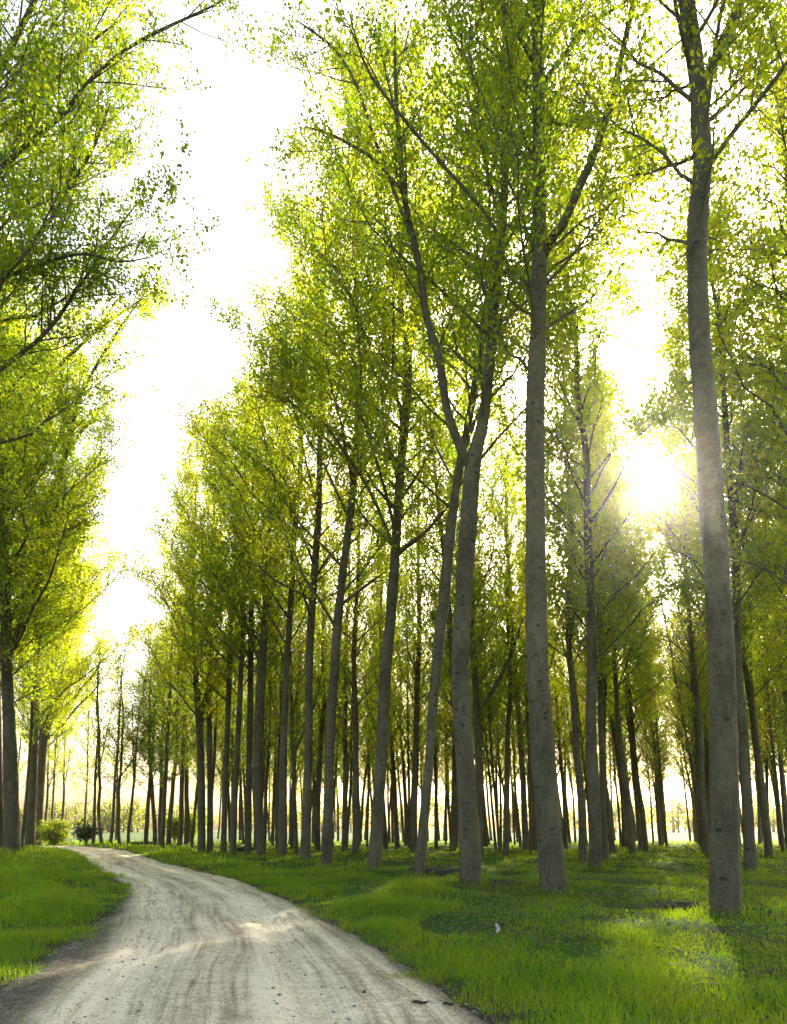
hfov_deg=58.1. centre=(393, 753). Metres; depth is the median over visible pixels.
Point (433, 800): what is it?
poplar tree
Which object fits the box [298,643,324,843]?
poplar tree
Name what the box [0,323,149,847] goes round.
poplar tree
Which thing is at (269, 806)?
poplar tree
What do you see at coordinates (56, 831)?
bush
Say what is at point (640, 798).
poplar tree
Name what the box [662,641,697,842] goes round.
poplar tree
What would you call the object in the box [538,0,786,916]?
poplar tree
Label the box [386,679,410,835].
poplar tree
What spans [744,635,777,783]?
poplar tree
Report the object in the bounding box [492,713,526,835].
poplar tree
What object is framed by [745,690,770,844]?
poplar tree
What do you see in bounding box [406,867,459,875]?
fallen log
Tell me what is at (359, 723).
poplar tree
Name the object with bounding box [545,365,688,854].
poplar tree
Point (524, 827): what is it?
poplar tree
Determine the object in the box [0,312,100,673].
poplar tree
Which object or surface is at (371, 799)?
poplar tree
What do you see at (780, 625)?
poplar tree
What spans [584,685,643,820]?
poplar tree
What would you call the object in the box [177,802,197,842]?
bush
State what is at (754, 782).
poplar tree
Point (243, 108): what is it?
sky
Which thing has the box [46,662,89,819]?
poplar tree
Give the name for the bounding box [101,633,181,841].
poplar tree
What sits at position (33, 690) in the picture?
poplar tree
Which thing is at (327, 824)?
poplar tree
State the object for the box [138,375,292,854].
poplar tree
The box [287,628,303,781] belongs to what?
poplar tree
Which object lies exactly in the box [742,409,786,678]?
poplar tree
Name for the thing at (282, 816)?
poplar tree
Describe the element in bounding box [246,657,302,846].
poplar tree
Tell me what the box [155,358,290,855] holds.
poplar tree
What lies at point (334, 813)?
poplar tree
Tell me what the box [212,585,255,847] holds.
poplar tree
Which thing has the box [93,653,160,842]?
poplar tree
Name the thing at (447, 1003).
stick
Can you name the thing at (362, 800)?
poplar tree
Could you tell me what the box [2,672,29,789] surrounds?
poplar tree
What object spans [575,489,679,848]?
poplar tree
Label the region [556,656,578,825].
poplar tree
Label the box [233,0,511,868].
poplar tree
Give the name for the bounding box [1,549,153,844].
poplar tree
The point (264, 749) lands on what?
poplar tree
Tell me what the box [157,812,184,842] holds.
bush
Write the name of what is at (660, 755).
poplar tree
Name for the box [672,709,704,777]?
poplar tree
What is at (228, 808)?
poplar tree
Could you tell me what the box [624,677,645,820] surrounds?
poplar tree
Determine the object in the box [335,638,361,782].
poplar tree
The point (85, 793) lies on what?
poplar tree
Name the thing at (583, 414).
poplar tree
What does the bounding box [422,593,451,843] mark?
poplar tree
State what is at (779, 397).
poplar tree
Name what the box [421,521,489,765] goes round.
poplar tree
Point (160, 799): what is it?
poplar tree
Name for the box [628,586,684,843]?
poplar tree
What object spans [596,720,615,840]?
poplar tree
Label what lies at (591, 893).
brush heap
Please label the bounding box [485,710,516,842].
poplar tree
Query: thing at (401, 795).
poplar tree
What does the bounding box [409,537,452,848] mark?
poplar tree
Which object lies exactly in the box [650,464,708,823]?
poplar tree
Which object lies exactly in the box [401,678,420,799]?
poplar tree
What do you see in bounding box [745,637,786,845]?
poplar tree
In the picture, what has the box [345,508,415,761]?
poplar tree
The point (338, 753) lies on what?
poplar tree
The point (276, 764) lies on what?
poplar tree
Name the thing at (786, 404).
poplar tree
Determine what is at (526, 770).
poplar tree
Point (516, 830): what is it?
poplar tree
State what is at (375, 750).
poplar tree
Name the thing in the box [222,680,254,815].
poplar tree
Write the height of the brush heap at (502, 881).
0.218 m
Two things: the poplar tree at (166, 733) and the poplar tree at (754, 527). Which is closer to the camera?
the poplar tree at (754, 527)
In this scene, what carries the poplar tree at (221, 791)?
on the ground at (682, 835)
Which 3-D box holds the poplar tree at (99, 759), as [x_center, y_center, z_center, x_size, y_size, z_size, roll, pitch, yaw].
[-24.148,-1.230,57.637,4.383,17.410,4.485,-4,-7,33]
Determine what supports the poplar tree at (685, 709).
on the ground at (682, 835)
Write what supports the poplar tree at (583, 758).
on the ground at (682, 835)
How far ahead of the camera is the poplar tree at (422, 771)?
74.72 m
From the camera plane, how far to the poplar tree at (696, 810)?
58.99 m
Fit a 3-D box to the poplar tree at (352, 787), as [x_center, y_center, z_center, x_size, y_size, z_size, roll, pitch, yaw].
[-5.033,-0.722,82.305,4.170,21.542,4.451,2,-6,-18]
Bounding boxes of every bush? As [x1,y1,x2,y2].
[36,816,79,845]
[70,818,103,844]
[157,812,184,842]
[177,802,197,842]
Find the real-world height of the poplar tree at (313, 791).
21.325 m
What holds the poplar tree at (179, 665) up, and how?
on the ground at (682, 835)
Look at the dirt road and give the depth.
7.24 m
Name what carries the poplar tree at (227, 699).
on the ground at (682, 835)
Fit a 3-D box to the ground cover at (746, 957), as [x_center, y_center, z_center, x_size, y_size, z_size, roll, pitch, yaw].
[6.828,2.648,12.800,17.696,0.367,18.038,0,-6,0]
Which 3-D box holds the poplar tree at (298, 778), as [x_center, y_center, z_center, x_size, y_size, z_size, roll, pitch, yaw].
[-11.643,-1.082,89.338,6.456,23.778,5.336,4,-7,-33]
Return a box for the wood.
[3,791,783,832]
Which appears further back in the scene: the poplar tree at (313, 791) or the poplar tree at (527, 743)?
the poplar tree at (313, 791)
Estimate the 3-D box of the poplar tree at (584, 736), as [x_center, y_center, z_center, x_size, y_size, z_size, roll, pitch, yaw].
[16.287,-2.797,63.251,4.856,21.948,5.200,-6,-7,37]
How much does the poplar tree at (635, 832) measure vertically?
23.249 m
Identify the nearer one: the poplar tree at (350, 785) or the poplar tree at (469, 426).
the poplar tree at (469, 426)
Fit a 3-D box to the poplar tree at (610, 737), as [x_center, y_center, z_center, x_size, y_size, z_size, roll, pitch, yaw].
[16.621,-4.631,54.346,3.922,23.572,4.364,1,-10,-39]
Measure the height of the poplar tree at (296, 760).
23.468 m
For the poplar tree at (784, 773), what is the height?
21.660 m
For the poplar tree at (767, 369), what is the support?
on the ground at (682, 835)
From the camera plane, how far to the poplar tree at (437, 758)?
61.09 m
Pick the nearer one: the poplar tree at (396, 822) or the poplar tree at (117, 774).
the poplar tree at (396, 822)
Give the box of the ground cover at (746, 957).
[312,867,786,995]
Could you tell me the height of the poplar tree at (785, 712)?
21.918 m
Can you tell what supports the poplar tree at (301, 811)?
on the ground at (682, 835)
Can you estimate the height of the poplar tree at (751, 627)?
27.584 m
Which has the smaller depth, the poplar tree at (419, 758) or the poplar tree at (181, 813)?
the poplar tree at (181, 813)
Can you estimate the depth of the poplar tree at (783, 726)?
44.52 m
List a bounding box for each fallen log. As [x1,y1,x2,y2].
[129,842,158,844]
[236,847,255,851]
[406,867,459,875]
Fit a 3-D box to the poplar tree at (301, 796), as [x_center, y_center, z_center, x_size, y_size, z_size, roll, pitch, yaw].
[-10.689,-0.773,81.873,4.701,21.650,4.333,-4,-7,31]
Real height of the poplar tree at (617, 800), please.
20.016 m
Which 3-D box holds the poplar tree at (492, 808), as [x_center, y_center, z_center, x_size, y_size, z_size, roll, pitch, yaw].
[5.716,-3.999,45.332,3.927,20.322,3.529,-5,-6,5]
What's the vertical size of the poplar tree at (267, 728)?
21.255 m
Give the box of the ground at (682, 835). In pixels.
[0,830,786,1023]
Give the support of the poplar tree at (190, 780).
on the ground at (682, 835)
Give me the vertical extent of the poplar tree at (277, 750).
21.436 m
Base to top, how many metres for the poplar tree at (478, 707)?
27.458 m
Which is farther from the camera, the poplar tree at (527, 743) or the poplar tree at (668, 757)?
the poplar tree at (668, 757)
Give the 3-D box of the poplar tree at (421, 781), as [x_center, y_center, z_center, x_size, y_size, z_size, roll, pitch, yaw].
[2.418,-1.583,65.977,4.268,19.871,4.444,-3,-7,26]
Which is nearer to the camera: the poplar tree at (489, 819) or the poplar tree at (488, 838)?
the poplar tree at (488, 838)
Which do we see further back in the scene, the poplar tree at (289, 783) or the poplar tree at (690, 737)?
the poplar tree at (289, 783)
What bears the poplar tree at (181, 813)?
on the ground at (682, 835)
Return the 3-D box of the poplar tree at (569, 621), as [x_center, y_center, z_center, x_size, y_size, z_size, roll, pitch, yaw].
[7.508,-7.973,29.689,5.856,25.183,6.384,1,-6,-13]
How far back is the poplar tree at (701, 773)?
33.35 m
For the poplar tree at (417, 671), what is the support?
on the ground at (682, 835)
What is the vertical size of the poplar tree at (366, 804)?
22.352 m
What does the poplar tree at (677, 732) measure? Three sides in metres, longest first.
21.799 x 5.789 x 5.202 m
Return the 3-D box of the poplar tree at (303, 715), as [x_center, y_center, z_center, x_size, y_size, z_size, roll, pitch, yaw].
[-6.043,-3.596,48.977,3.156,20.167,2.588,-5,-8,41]
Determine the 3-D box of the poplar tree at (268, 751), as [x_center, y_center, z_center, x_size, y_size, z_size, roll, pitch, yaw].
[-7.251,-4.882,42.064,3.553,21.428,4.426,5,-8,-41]
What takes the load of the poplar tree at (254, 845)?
on the ground at (682, 835)
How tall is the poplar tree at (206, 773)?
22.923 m
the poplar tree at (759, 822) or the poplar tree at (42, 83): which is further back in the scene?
the poplar tree at (759, 822)
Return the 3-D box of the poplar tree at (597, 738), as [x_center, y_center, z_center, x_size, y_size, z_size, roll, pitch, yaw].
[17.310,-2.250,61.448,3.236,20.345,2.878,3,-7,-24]
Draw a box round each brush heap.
[482,877,535,885]
[558,892,616,899]
[642,899,707,910]
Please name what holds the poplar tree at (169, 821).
on the ground at (682, 835)
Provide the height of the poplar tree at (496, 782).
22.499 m
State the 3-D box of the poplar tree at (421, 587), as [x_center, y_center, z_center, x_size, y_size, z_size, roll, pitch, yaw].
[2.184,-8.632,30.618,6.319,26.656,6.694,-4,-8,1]
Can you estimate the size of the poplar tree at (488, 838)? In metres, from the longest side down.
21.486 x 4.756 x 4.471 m
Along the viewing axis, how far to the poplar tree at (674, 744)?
65.70 m
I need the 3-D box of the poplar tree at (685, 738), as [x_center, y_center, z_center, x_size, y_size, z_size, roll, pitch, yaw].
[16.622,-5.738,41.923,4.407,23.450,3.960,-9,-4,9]
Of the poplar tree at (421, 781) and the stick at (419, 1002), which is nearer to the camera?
the stick at (419, 1002)
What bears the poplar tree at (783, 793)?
on the ground at (682, 835)
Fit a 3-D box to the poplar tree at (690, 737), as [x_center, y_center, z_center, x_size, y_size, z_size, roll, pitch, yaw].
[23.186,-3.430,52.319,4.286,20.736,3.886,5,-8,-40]
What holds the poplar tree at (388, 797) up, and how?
on the ground at (682, 835)
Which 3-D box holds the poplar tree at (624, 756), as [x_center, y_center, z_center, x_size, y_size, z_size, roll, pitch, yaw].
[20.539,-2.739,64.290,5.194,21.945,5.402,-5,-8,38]
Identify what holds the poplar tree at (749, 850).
on the ground at (682, 835)
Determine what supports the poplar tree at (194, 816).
on the ground at (682, 835)
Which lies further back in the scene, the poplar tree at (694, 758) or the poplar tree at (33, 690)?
the poplar tree at (694, 758)
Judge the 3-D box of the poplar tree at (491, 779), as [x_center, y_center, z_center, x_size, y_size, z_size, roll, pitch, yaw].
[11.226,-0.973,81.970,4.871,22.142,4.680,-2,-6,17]
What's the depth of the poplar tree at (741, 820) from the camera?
62.97 m
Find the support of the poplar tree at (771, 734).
on the ground at (682, 835)
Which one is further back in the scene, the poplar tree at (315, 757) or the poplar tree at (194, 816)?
the poplar tree at (194, 816)
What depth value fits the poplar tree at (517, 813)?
52.31 m
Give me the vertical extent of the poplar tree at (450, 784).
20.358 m
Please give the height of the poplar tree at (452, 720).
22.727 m
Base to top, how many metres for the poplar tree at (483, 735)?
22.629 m
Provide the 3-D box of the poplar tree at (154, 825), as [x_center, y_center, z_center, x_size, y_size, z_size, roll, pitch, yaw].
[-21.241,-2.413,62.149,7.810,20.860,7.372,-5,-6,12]
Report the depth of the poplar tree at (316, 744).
50.11 m
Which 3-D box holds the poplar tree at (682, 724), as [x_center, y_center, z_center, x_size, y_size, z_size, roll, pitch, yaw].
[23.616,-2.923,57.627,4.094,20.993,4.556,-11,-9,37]
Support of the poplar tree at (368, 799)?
on the ground at (682, 835)
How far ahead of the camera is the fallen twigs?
10.90 m
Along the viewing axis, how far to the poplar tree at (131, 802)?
60.88 m
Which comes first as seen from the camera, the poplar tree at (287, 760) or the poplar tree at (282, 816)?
the poplar tree at (282, 816)
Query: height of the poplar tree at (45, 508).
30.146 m
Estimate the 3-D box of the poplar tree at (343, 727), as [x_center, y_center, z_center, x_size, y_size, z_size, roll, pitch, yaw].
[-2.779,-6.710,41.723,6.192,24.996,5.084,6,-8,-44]
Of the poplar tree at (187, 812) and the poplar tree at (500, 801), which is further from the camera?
the poplar tree at (187, 812)
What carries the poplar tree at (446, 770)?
on the ground at (682, 835)
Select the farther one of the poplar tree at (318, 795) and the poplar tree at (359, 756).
the poplar tree at (359, 756)
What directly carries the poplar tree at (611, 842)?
on the ground at (682, 835)
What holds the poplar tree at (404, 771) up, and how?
on the ground at (682, 835)
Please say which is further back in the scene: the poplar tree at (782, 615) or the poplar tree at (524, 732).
the poplar tree at (524, 732)
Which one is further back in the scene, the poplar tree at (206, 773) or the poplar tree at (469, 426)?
the poplar tree at (206, 773)
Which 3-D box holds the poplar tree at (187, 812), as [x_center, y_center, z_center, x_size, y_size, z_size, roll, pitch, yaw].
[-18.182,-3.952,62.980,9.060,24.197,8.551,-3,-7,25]
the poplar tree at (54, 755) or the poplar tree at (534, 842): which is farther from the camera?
the poplar tree at (54, 755)
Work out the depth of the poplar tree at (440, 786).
81.73 m
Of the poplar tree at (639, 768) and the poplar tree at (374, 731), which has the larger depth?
the poplar tree at (639, 768)
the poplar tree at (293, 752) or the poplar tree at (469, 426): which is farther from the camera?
the poplar tree at (293, 752)
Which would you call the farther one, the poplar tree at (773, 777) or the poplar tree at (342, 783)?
the poplar tree at (342, 783)
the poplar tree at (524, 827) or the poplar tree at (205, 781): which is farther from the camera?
the poplar tree at (205, 781)
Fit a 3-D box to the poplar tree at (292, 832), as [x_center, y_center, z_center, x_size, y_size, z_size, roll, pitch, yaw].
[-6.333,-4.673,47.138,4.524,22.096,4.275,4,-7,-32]
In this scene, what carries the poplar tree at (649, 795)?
on the ground at (682, 835)
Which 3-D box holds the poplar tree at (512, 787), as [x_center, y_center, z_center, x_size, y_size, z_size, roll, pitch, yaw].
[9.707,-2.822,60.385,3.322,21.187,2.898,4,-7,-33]
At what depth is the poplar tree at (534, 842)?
43.84 m
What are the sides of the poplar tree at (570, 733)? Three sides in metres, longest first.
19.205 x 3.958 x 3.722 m
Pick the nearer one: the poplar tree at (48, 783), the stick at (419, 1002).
the stick at (419, 1002)
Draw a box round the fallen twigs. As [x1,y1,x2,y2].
[348,863,786,997]
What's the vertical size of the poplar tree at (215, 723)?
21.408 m
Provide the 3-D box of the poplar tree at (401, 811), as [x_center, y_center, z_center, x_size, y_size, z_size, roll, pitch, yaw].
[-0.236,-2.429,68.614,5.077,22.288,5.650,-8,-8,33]
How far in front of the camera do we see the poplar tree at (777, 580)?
31.84 m
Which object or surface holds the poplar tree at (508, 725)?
on the ground at (682, 835)
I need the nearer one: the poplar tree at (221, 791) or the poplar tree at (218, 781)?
the poplar tree at (218, 781)
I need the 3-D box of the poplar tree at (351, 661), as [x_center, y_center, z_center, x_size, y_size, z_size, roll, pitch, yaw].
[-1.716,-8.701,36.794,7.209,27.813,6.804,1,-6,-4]
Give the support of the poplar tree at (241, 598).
on the ground at (682, 835)
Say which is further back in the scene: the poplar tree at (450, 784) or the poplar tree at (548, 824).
the poplar tree at (450, 784)
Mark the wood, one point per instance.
(138, 811)
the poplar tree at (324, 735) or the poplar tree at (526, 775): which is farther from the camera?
the poplar tree at (526, 775)
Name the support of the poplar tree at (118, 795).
on the ground at (682, 835)
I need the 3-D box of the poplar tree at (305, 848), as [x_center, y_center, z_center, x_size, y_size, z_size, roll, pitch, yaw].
[-4.971,-11.291,31.171,10.868,31.954,11.124,0,-6,0]
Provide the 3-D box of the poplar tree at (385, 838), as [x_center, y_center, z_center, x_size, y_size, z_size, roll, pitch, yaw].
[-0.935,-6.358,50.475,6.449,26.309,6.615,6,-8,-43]
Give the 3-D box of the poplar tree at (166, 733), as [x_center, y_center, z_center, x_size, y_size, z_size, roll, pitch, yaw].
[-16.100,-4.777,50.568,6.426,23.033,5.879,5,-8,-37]
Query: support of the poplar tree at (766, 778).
on the ground at (682, 835)
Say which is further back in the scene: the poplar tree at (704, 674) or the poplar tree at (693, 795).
the poplar tree at (693, 795)
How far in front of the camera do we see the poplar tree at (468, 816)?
17.25 m
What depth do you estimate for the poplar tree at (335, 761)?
48.03 m
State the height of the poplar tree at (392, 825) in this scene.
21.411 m
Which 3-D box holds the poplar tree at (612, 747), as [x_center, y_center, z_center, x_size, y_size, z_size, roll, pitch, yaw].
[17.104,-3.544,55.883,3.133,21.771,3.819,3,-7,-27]
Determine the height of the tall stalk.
0.521 m
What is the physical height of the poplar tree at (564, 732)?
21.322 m
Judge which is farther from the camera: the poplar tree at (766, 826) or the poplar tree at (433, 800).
the poplar tree at (433, 800)
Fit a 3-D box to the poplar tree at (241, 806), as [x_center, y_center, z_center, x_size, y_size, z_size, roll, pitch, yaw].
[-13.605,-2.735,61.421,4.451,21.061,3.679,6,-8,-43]
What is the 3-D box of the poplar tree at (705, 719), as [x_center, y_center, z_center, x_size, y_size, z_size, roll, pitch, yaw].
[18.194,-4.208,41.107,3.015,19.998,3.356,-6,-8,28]
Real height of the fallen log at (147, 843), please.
0.291 m
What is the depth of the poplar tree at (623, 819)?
49.71 m
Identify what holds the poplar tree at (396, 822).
on the ground at (682, 835)
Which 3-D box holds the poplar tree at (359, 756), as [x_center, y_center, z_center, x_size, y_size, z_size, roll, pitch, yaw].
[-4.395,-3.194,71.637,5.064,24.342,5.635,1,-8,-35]
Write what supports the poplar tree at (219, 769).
on the ground at (682, 835)
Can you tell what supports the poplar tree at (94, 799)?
on the ground at (682, 835)
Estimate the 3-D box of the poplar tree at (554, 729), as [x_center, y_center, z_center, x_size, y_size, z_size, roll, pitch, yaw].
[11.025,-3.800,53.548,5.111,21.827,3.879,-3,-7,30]
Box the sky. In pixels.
[0,0,786,829]
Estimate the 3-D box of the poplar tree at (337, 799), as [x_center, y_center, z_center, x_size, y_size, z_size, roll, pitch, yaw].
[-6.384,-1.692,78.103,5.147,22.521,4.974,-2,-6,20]
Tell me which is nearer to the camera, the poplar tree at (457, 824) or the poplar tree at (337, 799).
the poplar tree at (457, 824)
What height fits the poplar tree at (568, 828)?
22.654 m
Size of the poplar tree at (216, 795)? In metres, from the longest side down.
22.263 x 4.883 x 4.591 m
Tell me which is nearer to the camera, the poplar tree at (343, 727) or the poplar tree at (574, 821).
the poplar tree at (343, 727)
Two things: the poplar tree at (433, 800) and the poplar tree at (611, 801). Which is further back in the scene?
the poplar tree at (433, 800)
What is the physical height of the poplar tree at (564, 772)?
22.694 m
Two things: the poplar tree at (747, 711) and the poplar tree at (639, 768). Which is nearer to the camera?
the poplar tree at (747, 711)
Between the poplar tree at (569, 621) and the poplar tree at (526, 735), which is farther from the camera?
the poplar tree at (526, 735)
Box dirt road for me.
[0,845,486,1023]
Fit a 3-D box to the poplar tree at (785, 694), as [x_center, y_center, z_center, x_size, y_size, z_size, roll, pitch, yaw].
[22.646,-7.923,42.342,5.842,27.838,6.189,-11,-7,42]
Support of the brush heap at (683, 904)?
on the ground at (682, 835)
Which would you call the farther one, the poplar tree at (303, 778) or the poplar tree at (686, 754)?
the poplar tree at (303, 778)
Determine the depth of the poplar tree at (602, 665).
31.10 m
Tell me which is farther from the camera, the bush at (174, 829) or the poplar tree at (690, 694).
the bush at (174, 829)
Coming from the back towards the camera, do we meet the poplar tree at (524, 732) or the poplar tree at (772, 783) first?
the poplar tree at (772, 783)
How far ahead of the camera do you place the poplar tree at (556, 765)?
57.16 m
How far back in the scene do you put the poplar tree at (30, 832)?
54.98 m
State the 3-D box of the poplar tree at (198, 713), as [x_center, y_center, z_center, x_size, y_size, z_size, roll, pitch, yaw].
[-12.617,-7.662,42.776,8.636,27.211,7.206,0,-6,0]
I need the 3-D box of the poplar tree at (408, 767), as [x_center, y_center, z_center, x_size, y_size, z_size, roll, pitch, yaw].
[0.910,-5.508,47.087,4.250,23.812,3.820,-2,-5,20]
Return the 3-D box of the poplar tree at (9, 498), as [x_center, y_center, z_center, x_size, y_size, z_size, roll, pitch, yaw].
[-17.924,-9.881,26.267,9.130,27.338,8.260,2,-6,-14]
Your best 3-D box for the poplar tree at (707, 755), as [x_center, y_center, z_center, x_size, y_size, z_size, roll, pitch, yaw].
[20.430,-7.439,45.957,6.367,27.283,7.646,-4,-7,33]
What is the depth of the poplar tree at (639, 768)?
74.00 m
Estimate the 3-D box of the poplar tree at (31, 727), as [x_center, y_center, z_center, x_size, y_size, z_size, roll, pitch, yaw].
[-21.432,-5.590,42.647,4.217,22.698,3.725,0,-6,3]
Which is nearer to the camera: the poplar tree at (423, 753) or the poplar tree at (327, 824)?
the poplar tree at (327, 824)
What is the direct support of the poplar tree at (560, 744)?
on the ground at (682, 835)
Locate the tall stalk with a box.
[656,874,661,902]
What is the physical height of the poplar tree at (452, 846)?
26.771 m
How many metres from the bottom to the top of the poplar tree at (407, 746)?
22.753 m
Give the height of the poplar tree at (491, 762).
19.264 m
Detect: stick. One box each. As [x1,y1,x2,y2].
[411,1000,428,1003]
[443,1001,453,1005]
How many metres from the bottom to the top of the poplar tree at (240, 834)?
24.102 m
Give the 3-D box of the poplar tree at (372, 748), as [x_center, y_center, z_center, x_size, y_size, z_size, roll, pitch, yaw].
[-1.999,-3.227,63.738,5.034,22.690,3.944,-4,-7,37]
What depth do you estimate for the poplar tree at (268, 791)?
74.52 m
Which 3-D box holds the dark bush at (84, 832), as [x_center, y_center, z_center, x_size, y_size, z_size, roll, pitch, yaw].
[-25.602,6.489,58.941,2.874,2.323,2.443,-4,-7,34]
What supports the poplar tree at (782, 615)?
on the ground at (682, 835)
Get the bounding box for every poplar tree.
[0,0,285,482]
[0,226,207,853]
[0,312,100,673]
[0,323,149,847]
[0,363,94,703]
[0,364,41,636]
[1,493,145,846]
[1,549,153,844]
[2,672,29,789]
[14,483,76,847]
[22,720,73,834]
[41,646,77,821]
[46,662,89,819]
[66,683,111,824]
[67,656,125,844]
[71,634,128,844]
[88,646,153,843]
[91,656,140,839]
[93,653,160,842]
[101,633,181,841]
[107,612,188,841]
[110,661,158,843]
[115,616,191,841]
[117,538,206,847]
[118,410,246,851]
[125,601,224,844]
[128,577,231,845]
[133,382,265,852]
[134,401,257,851]
[135,592,231,843]
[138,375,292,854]
[153,173,390,860]
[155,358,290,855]
[164,318,330,856]
[171,623,236,846]
[182,539,247,790]
[189,718,205,818]
[189,733,220,801]
[190,269,363,856]
[194,21,437,864]
[196,730,221,788]
[204,652,242,794]
[205,612,246,784]
[205,672,254,842]
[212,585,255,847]
[212,623,254,842]
[213,704,232,838]
[216,743,238,818]
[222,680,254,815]
[231,663,246,840]
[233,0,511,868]
[234,597,279,846]
[234,598,278,784]
[235,561,303,799]
[241,534,304,850]
[241,680,272,836]
[243,540,305,851]
[246,0,743,887]
[246,493,330,853]
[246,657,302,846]
[253,587,296,845]
[265,618,302,842]
[268,662,272,841]
[270,736,303,825]
[272,471,367,850]
[273,543,327,848]
[274,612,317,843]
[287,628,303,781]
[287,686,303,795]
[287,703,303,810]
[290,578,320,784]
[290,645,330,811]
[292,474,402,852]
[292,575,341,846]
[296,347,429,854]
[296,566,350,782]
[296,770,303,829]
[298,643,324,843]
[299,589,361,846]
[299,649,329,836]
[310,0,717,897]
[312,621,348,788]
[318,572,358,811]
[319,565,378,847]
[322,758,342,838]
[323,723,352,840]
[329,6,636,876]
[335,594,376,846]
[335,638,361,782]
[335,714,363,840]
[339,618,375,841]
[342,499,424,848]
[342,692,365,815]
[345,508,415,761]
[348,560,379,846]
[351,490,424,848]
[352,600,397,844]
[359,599,397,786]
[359,605,390,790]
[359,659,372,812]
[359,664,375,839]
[361,588,398,844]
[361,697,412,841]
[363,366,486,852]
[366,302,521,706]
[372,559,444,845]
[372,741,405,843]
[374,659,411,842]
[375,519,443,758]
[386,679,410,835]
[386,721,407,840]
[389,508,437,848]
[401,639,443,801]
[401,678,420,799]
[402,638,438,797]
[403,321,553,856]
[404,646,449,841]
[407,686,425,787]
[408,454,507,851]
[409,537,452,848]
[413,657,452,791]
[419,691,450,840]
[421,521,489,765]
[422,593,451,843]
[424,584,499,847]
[431,558,499,762]
[433,662,451,844]
[433,666,451,840]
[433,695,451,839]
[441,555,506,846]
[443,696,474,840]
[448,507,507,770]
[452,656,501,845]
[459,391,565,850]
[469,399,566,855]
[469,577,505,848]
[470,439,577,849]
[471,542,512,851]
[472,141,699,870]
[473,627,504,843]
[483,577,524,847]
[483,744,503,840]
[484,740,497,790]
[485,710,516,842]
[486,283,654,863]
[492,578,525,847]
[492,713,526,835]
[496,587,566,837]
[498,493,560,852]
[498,692,526,842]
[499,624,523,844]
[500,573,566,782]
[500,704,528,833]
[511,699,528,812]
[515,669,567,767]
[518,340,682,859]
[521,663,571,844]
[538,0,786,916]
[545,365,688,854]
[545,544,597,848]
[547,401,666,852]
[547,615,582,842]
[549,613,588,846]
[550,629,613,822]
[550,645,570,839]
[550,654,582,842]
[553,598,584,830]
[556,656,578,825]
[559,502,665,847]
[559,653,597,793]
[562,451,676,850]
[572,678,598,833]
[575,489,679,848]
[580,677,630,844]
[581,662,608,773]
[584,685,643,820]
[596,666,628,833]
[596,675,647,843]
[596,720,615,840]
[597,615,630,845]
[597,653,647,768]
[607,673,641,841]
[612,315,754,858]
[613,135,786,872]
[617,686,650,827]
[620,196,786,862]
[622,402,740,852]
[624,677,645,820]
[624,702,666,843]
[625,669,679,841]
[626,701,678,841]
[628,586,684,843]
[633,474,708,818]
[635,623,678,845]
[636,587,679,846]
[636,627,687,817]
[637,725,659,798]
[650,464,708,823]
[651,623,704,843]
[652,311,786,856]
[653,443,754,834]
[657,592,706,776]
[657,597,702,782]
[657,615,702,840]
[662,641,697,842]
[664,727,695,841]
[665,609,704,845]
[669,716,690,840]
[671,59,786,615]
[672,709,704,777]
[677,0,786,615]
[677,546,708,766]
[678,596,707,780]
[682,557,708,747]
[692,544,751,848]
[726,305,786,689]
[730,439,786,723]
[731,580,786,761]
[740,808,742,836]
[742,201,786,642]
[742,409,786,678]
[742,620,786,847]
[744,494,786,811]
[744,501,786,850]
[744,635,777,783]
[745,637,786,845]
[745,658,775,842]
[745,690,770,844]
[749,611,786,772]
[754,192,786,529]
[754,488,786,770]
[754,732,785,808]
[756,629,786,802]
[757,249,786,555]
[765,325,786,633]
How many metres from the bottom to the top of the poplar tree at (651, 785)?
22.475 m
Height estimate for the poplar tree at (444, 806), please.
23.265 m
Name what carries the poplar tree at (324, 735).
on the ground at (682, 835)
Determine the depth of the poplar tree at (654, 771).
64.89 m
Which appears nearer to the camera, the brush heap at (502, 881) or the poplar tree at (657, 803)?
the brush heap at (502, 881)
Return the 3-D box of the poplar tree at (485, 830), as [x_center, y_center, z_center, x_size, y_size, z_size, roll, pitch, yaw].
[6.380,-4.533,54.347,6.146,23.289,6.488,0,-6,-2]
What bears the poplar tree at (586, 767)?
on the ground at (682, 835)
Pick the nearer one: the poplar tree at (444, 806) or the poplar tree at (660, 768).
the poplar tree at (660, 768)
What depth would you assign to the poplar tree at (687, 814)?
75.75 m

